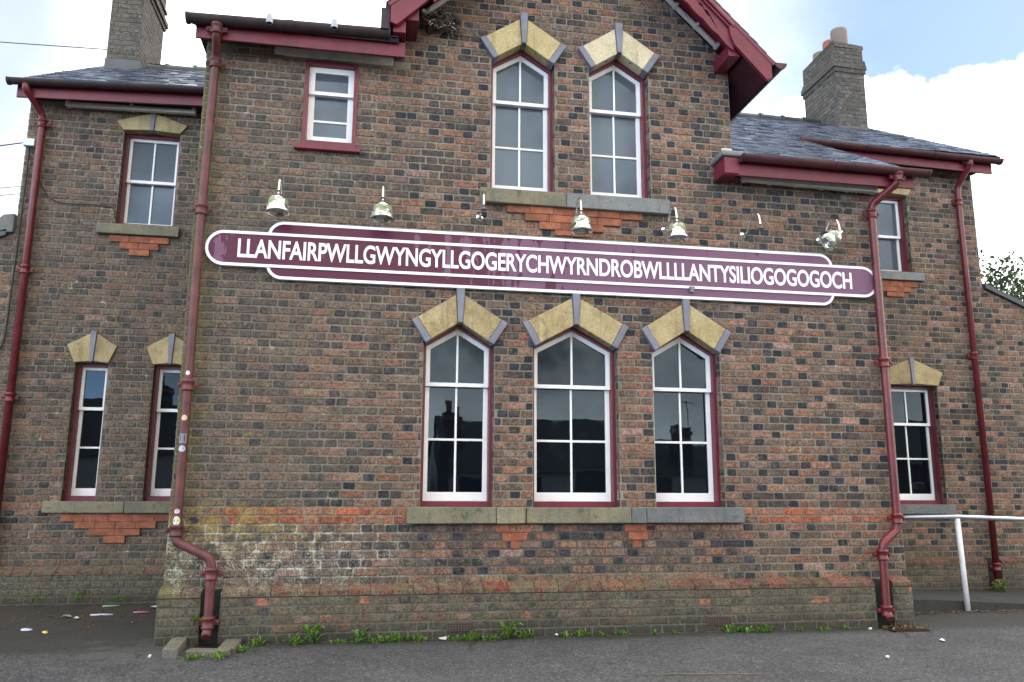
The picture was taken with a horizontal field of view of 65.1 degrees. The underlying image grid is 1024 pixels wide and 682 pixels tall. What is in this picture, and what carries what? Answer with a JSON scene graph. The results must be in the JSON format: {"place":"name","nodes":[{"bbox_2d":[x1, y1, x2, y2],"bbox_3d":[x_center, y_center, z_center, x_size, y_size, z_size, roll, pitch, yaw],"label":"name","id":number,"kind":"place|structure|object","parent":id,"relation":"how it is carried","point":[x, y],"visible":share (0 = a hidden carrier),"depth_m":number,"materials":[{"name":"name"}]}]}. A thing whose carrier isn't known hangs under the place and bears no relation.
{"place":"outdoors","nodes":[
{"label":"outdoors","id":0,"kind":"place"},
{"bbox_2d":[0,603,1023,681],"bbox_3d":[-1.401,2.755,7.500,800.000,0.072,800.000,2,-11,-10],"label":"ground","id":1,"kind":"structure","parent":0,"point":[980,646],"depth_m":6.75,"materials":[{"name":"grey asphalt"}]},
{"bbox_2d":[30,595,44,600],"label":"weed","id":2,"kind":"object","parent":1,"relation":"on","point":[35,598],"visible":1,"depth_m":9.04,"materials":[{"name":"green plant"}]},
{"bbox_2d":[71,590,82,599],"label":"weed","id":3,"kind":"object","parent":1,"relation":"on","point":[79,595],"visible":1,"depth_m":9.09,"materials":[{"name":"green plant"}]},
{"bbox_2d":[90,614,112,615],"bbox_3d":[-4.341,2.898,8.493,0.221,0.022,0.027,3,-11,-14],"label":"plastic tube","id":4,"kind":"object","parent":1,"relation":"on","point":[101,614],"visible":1,"depth_m":8.49,"materials":[{"name":"white plastic"}]},
{"bbox_2d":[102,605,119,606],"bbox_3d":[-4.491,2.969,8.990,0.177,0.022,0.027,5,-11,-22],"label":"plastic tube","id":5,"kind":"object","parent":1,"relation":"on","point":[111,606],"visible":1,"depth_m":8.99,"materials":[{"name":"green plastic"}]},
{"bbox_2d":[133,611,149,612],"bbox_3d":[-3.994,2.925,8.654,0.166,0.022,0.027,3,-11,-13],"label":"wrapper","id":6,"kind":"object","parent":1,"relation":"on","point":[141,612],"visible":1,"depth_m":8.65,"materials":[{"name":"pink plastic"}]},
{"bbox_2d":[162,637,186,657],"bbox_3d":[-2.886,2.635,6.858,0.130,0.105,0.556,3,-11,-14],"label":"kerb stone","id":7,"kind":"object","parent":1,"relation":"on","point":[174,647],"visible":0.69,"depth_m":6.71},
{"bbox_2d":[177,653,207,660],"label":"weed","id":8,"kind":"object","parent":1,"relation":"on","point":[191,656],"visible":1,"depth_m":6.57,"materials":[{"name":"green plant"}]},
{"bbox_2d":[194,644,220,647],"bbox_3d":[-2.648,2.684,6.973,0.240,0.032,0.390,2,-11,-10],"label":"drain","id":9,"kind":"object","parent":1,"relation":"on","point":[207,645],"visible":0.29,"depth_m":7.06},
{"bbox_2d":[185,648,230,656],"bbox_3d":[-2.546,2.623,6.717,0.347,0.080,0.128,0,-11,3],"label":"kerb stone","id":10,"kind":"object","parent":1,"relation":"on","point":[201,651],"visible":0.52,"depth_m":6.67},
{"bbox_2d":[211,647,231,660],"bbox_3d":[-2.389,2.562,6.573,0.146,0.092,0.243,0,-11,-1],"label":"weed","id":11,"kind":"object","parent":1,"relation":"on","point":[219,655],"visible":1,"depth_m":6.57,"materials":[{"name":"green plant"}]},
{"bbox_2d":[219,639,241,653],"bbox_3d":[-2.453,2.669,6.977,0.145,0.085,0.416,2,-11,-10],"label":"kerb stone","id":12,"kind":"object","parent":1,"relation":"on","point":[232,644],"visible":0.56,"depth_m":6.94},
{"bbox_2d":[233,644,255,653],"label":"weed","id":13,"kind":"object","parent":1,"relation":"on","point":[240,648],"visible":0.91,"depth_m":6.88,"materials":[{"name":"green plant"}]},
{"bbox_2d":[247,635,267,645],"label":"weed","id":14,"kind":"object","parent":1,"relation":"on","point":[254,642],"visible":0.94,"depth_m":7.16,"materials":[{"name":"green plant"}]},
{"bbox_2d":[281,634,302,645],"bbox_3d":[-1.984,2.690,7.232,0.270,0.089,0.162,-9,-14,42],"label":"weed","id":15,"kind":"object","parent":1,"relation":"on","point":[294,639],"visible":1,"depth_m":7.22,"materials":[{"name":"green plant"}]},
{"bbox_2d":[297,623,324,644],"bbox_3d":[-1.780,2.648,7.268,0.238,0.184,0.353,-5,-12,26],"label":"weed","id":16,"kind":"object","parent":1,"relation":"on","point":[313,630],"visible":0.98,"depth_m":7.26,"materials":[{"name":"green plant"}]},
{"bbox_2d":[330,638,347,644],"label":"weed","id":17,"kind":"object","parent":1,"relation":"on","point":[338,641],"visible":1,"depth_m":7.27,"materials":[{"name":"green plant"}]},
{"bbox_2d":[350,628,368,643],"bbox_3d":[-1.414,2.693,7.335,0.194,0.123,0.288,-3,-11,16],"label":"weed","id":18,"kind":"object","parent":1,"relation":"on","point":[358,635],"visible":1,"depth_m":7.32,"materials":[{"name":"green plant"}]},
{"bbox_2d":[368,634,392,643],"bbox_3d":[-1.223,2.723,7.340,0.209,0.070,0.248,-6,-12,31],"label":"weed","id":19,"kind":"object","parent":1,"relation":"on","point":[380,639],"visible":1,"depth_m":7.35,"materials":[{"name":"green plant"}]},
{"bbox_2d":[385,631,408,641],"bbox_3d":[-1.057,2.718,7.387,0.243,0.103,0.146,4,-11,-17],"label":"weed","id":20,"kind":"object","parent":1,"relation":"on","point":[395,636],"visible":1,"depth_m":7.37,"materials":[{"name":"green plant"}]},
{"bbox_2d":[406,634,428,642],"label":"weed","id":21,"kind":"object","parent":1,"relation":"on","point":[417,638],"visible":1,"depth_m":7.42,"materials":[{"name":"green plant"}]},
{"bbox_2d":[447,633,468,640],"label":"weed","id":22,"kind":"object","parent":1,"relation":"on","point":[457,637],"visible":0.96,"depth_m":7.47,"materials":[{"name":"green plant"}]},
{"bbox_2d":[462,631,480,640],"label":"weed","id":23,"kind":"object","parent":1,"relation":"on","point":[473,634],"visible":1,"depth_m":7.48,"materials":[{"name":"green plant"}]},
{"bbox_2d":[477,633,499,640],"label":"weed","id":24,"kind":"object","parent":1,"relation":"on","point":[490,637],"visible":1,"depth_m":7.51,"materials":[{"name":"green plant"}]},
{"bbox_2d":[493,619,522,639],"bbox_3d":[-0.001,2.717,7.559,0.270,0.174,0.401,-5,-12,26],"label":"weed","id":25,"kind":"object","parent":1,"relation":"on","point":[507,632],"visible":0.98,"depth_m":7.55,"materials":[{"name":"green plant"}]},
{"bbox_2d":[0,0,1023,646],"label":"station building","id":26,"kind":"structure","parent":1,"relation":"on","point":[188,428],"depth_m":8.60,"materials":[{"name":"brick"}]},
{"bbox_2d":[1,42,106,49],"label":"overhead wire","id":27,"kind":"object","parent":26,"relation":"attached to","point":[54,45],"visible":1,"depth_m":13.11,"materials":[{"name":"black rubber"}]},
{"bbox_2d":[64,331,116,500],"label":"window","id":28,"kind":"structure","parent":26,"relation":"in","point":[88,413],"depth_m":9.74,"materials":[{"name":"clear glass"}]},
{"bbox_2d":[65,100,196,115],"bbox_3d":[-4.854,-2.978,10.255,1.561,0.112,0.082,2,-11,-10],"label":"strip light","id":29,"kind":"object","parent":26,"relation":"attached to","point":[118,107],"visible":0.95,"depth_m":10.23,"materials":[{"name":"grey plastic"}]},
{"bbox_2d":[96,113,187,237],"bbox_3d":[-4.705,-2.115,10.348,0.974,1.676,0.382,2,-11,-10],"label":"window","id":30,"kind":"structure","parent":26,"relation":"in","point":[149,180],"depth_m":10.40,"materials":[{"name":"red paint"}]},
{"bbox_2d":[145,334,182,500],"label":"window","id":31,"kind":"structure","parent":26,"relation":"in","point":[168,350],"depth_m":9.89,"materials":[{"name":"glass"}]},
{"bbox_2d":[265,177,289,216],"bbox_3d":[-2.283,-1.421,7.888,0.236,0.404,0.428,2,-11,-10],"label":"wall lamp","id":32,"kind":"object","parent":26,"relation":"attached to","point":[277,205],"visible":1,"depth_m":7.74,"materials":[{"name":"silver metal"}]},
{"bbox_2d":[275,47,392,154],"bbox_3d":[-1.887,-2.496,8.440,1.227,1.142,0.245,2,-11,-10],"label":"window","id":33,"kind":"structure","parent":26,"relation":"in","point":[329,119],"depth_m":8.45,"materials":[{"name":"red paint"}]},
{"bbox_2d":[370,184,393,222],"bbox_3d":[-1.298,-1.384,8.059,0.236,0.404,0.428,2,-11,-10],"label":"wall lamp","id":34,"kind":"object","parent":26,"relation":"attached to","point":[382,212],"visible":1,"depth_m":7.89,"materials":[{"name":"silver metal"}]},
{"bbox_2d":[421,0,449,17],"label":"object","id":35,"kind":"object","parent":26,"relation":"attached to","point":[435,6],"visible":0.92,"depth_m":8.70,"materials":[{"name":"grey plastic"}]},
{"bbox_2d":[419,7,470,41],"bbox_3d":[-0.726,-3.425,8.678,0.632,0.398,0.298,2,-11,-10],"label":"bird nest","id":36,"kind":"object","parent":26,"relation":"attached to","point":[445,22],"visible":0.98,"depth_m":8.64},
{"bbox_2d":[412,288,507,506],"bbox_3d":[-0.558,0.572,8.182,0.976,2.209,0.376,2,-11,-10],"label":"window","id":37,"kind":"structure","parent":26,"relation":"in","point":[456,441],"depth_m":8.21,"materials":[{"name":"glass"}]},
{"bbox_2d":[476,191,486,220],"bbox_3d":[-0.309,-1.410,8.286,0.084,0.240,0.342,2,-11,-10],"label":"wall lamp","id":38,"kind":"object","parent":26,"relation":"attached to","point":[479,216],"visible":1,"depth_m":8.32,"materials":[{"name":"silver metal"}]},
{"bbox_2d":[480,12,565,191],"bbox_3d":[0.099,-2.586,8.887,0.963,2.082,0.376,2,-11,-10],"label":"window","id":39,"kind":"structure","parent":26,"relation":"in","point":[521,155],"depth_m":8.92,"materials":[{"name":"red paint"}]},
{"bbox_2d":[205,222,873,305],"bbox_3d":[0.562,-0.792,8.449,7.220,0.590,0.080,2,-11,-10],"label":"station sign","id":40,"kind":"object","parent":26,"relation":"attached to","point":[307,252],"visible":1,"depth_m":8.38,"materials":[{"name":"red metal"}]},
{"bbox_2d":[522,290,628,506],"bbox_3d":[0.640,0.603,8.393,1.133,2.237,0.376,2,-11,-10],"label":"window","id":41,"kind":"structure","parent":26,"relation":"in","point":[574,422],"depth_m":8.43,"materials":[{"name":"glass"}]},
{"bbox_2d":[570,197,592,234],"bbox_3d":[0.701,-1.310,8.405,0.236,0.404,0.428,2,-11,-10],"label":"wall lamp","id":42,"kind":"object","parent":26,"relation":"attached to","point":[581,224],"visible":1,"depth_m":8.25,"materials":[{"name":"silver metal"}]},
{"bbox_2d":[577,23,659,197],"bbox_3d":[1.176,-2.546,9.073,0.954,2.082,0.376,2,-11,-10],"label":"window","id":43,"kind":"structure","parent":26,"relation":"in","point":[617,118],"depth_m":9.11,"materials":[{"name":"red paint"}]},
{"bbox_2d":[661,205,688,241],"bbox_3d":[1.721,-1.257,8.579,0.236,0.404,0.428,3,-11,-13],"label":"wall lamp","id":44,"kind":"object","parent":26,"relation":"attached to","point":[676,231],"visible":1,"depth_m":8.46,"materials":[{"name":"silver metal"}]},
{"bbox_2d":[640,299,730,506],"bbox_3d":[1.835,0.657,8.598,1.009,2.217,0.376,2,-11,-10],"label":"window","id":45,"kind":"structure","parent":26,"relation":"in","point":[687,470],"depth_m":8.63,"materials":[{"name":"glass"}]},
{"bbox_2d":[665,0,719,49],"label":"strip light","id":46,"kind":"object","parent":26,"relation":"attached to","point":[695,26],"visible":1,"depth_m":9.23,"materials":[{"name":"grey plastic"}]},
{"bbox_2d":[740,211,763,237],"bbox_3d":[2.635,-1.290,8.796,0.084,0.240,0.342,4,-11,-19],"label":"wall lamp","id":47,"kind":"object","parent":26,"relation":"attached to","point":[743,234],"visible":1,"depth_m":8.82,"materials":[{"name":"silver metal"}]},
{"bbox_2d":[741,176,877,194],"bbox_3d":[3.369,-1.784,9.077,1.641,0.133,0.092,2,-11,-10],"label":"strip light","id":48,"kind":"object","parent":26,"relation":"attached to","point":[870,190],"visible":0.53,"depth_m":9.05,"materials":[{"name":"grey plastic"}]},
{"bbox_2d":[816,218,842,250],"bbox_3d":[3.470,-1.175,8.898,0.261,0.402,0.363,5,-11,-22],"label":"wall lamp","id":49,"kind":"object","parent":26,"relation":"attached to","point":[829,239],"visible":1,"depth_m":8.78,"materials":[{"name":"silver metal"}]},
{"bbox_2d":[875,188,924,281],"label":"window","id":50,"kind":"structure","parent":26,"relation":"in","point":[890,221],"depth_m":12.20,"materials":[{"name":"red paint"}]},
{"bbox_2d":[889,358,956,513],"bbox_3d":[5.734,1.361,11.588,1.051,2.223,0.373,2,-11,-10],"label":"window","id":51,"kind":"structure","parent":26,"relation":"in","point":[920,492],"depth_m":11.65,"materials":[{"name":"red paint"}]},
{"bbox_2d":[1,588,1023,629],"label":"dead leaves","id":52,"kind":"object","parent":1,"relation":"on","point":[896,626],"visible":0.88,"depth_m":8.61,"materials":[{"name":"brown plant"}]},
{"bbox_2d":[516,629,535,637],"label":"weed","id":53,"kind":"object","parent":1,"relation":"on","point":[526,634],"visible":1,"depth_m":7.59,"materials":[{"name":"green plant"}]},
{"bbox_2d":[553,631,572,637],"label":"weed","id":54,"kind":"object","parent":1,"relation":"on","point":[565,635],"visible":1,"depth_m":7.64,"materials":[{"name":"green plant"}]},
{"bbox_2d":[575,628,591,636],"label":"weed","id":55,"kind":"object","parent":1,"relation":"on","point":[584,634],"visible":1,"depth_m":7.70,"materials":[{"name":"green plant"}]},
{"bbox_2d":[614,630,633,635],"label":"weed","id":56,"kind":"object","parent":1,"relation":"on","point":[624,633],"visible":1,"depth_m":7.75,"materials":[{"name":"green plant"}]},
{"bbox_2d":[723,622,742,632],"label":"weed","id":57,"kind":"object","parent":1,"relation":"on","point":[730,626],"visible":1,"depth_m":7.96,"materials":[{"name":"green plant"}]},
{"bbox_2d":[740,626,759,633],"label":"weed","id":58,"kind":"object","parent":1,"relation":"on","point":[746,629],"visible":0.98,"depth_m":7.97,"materials":[{"name":"green plant"}]},
{"bbox_2d":[756,624,774,632],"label":"weed","id":59,"kind":"object","parent":1,"relation":"on","point":[767,627],"visible":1,"depth_m":7.99,"materials":[{"name":"green plant"}]},
{"bbox_2d":[816,626,830,630],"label":"weed","id":60,"kind":"object","parent":1,"relation":"on","point":[825,628],"visible":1,"depth_m":8.10,"materials":[{"name":"green plant"}]},
{"bbox_2d":[879,626,929,631],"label":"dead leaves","id":61,"kind":"object","parent":1,"relation":"on","point":[915,629],"visible":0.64,"depth_m":8.10,"materials":[{"name":"brown plant"}]},
{"bbox_2d":[903,515,1023,610],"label":"handrail","id":62,"kind":"object","parent":1,"relation":"on","point":[956,518],"visible":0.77,"depth_m":9.59,"materials":[{"name":"metal"}]},
{"bbox_2d":[979,247,1023,301],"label":"broadleaf tree","id":63,"kind":"object","parent":1,"relation":"on","point":[1011,272],"visible":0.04,"depth_m":22.23,"materials":[{"name":"green plant"}]},
{"bbox_2d":[0,0,1023,300],"label":"sky","id":64,"kind":"structure","parent":0,"point":[948,72],"materials":[{"name":"white"}]},
{"bbox_2d":[912,589,1023,611],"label":"footway","id":65,"kind":"structure","parent":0,"point":[939,600],"depth_m":9.70,"materials":[{"name":"concrete"}]},
{"bbox_2d":[984,579,1012,591],"bbox_3d":[6.679,3.340,10.989,0.385,0.170,0.259,-7,-13,33],"label":"weed","id":66,"kind":"object","parent":65,"relation":"on","point":[996,587],"visible":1,"depth_m":10.95,"materials":[{"name":"green plant"}]}
]}

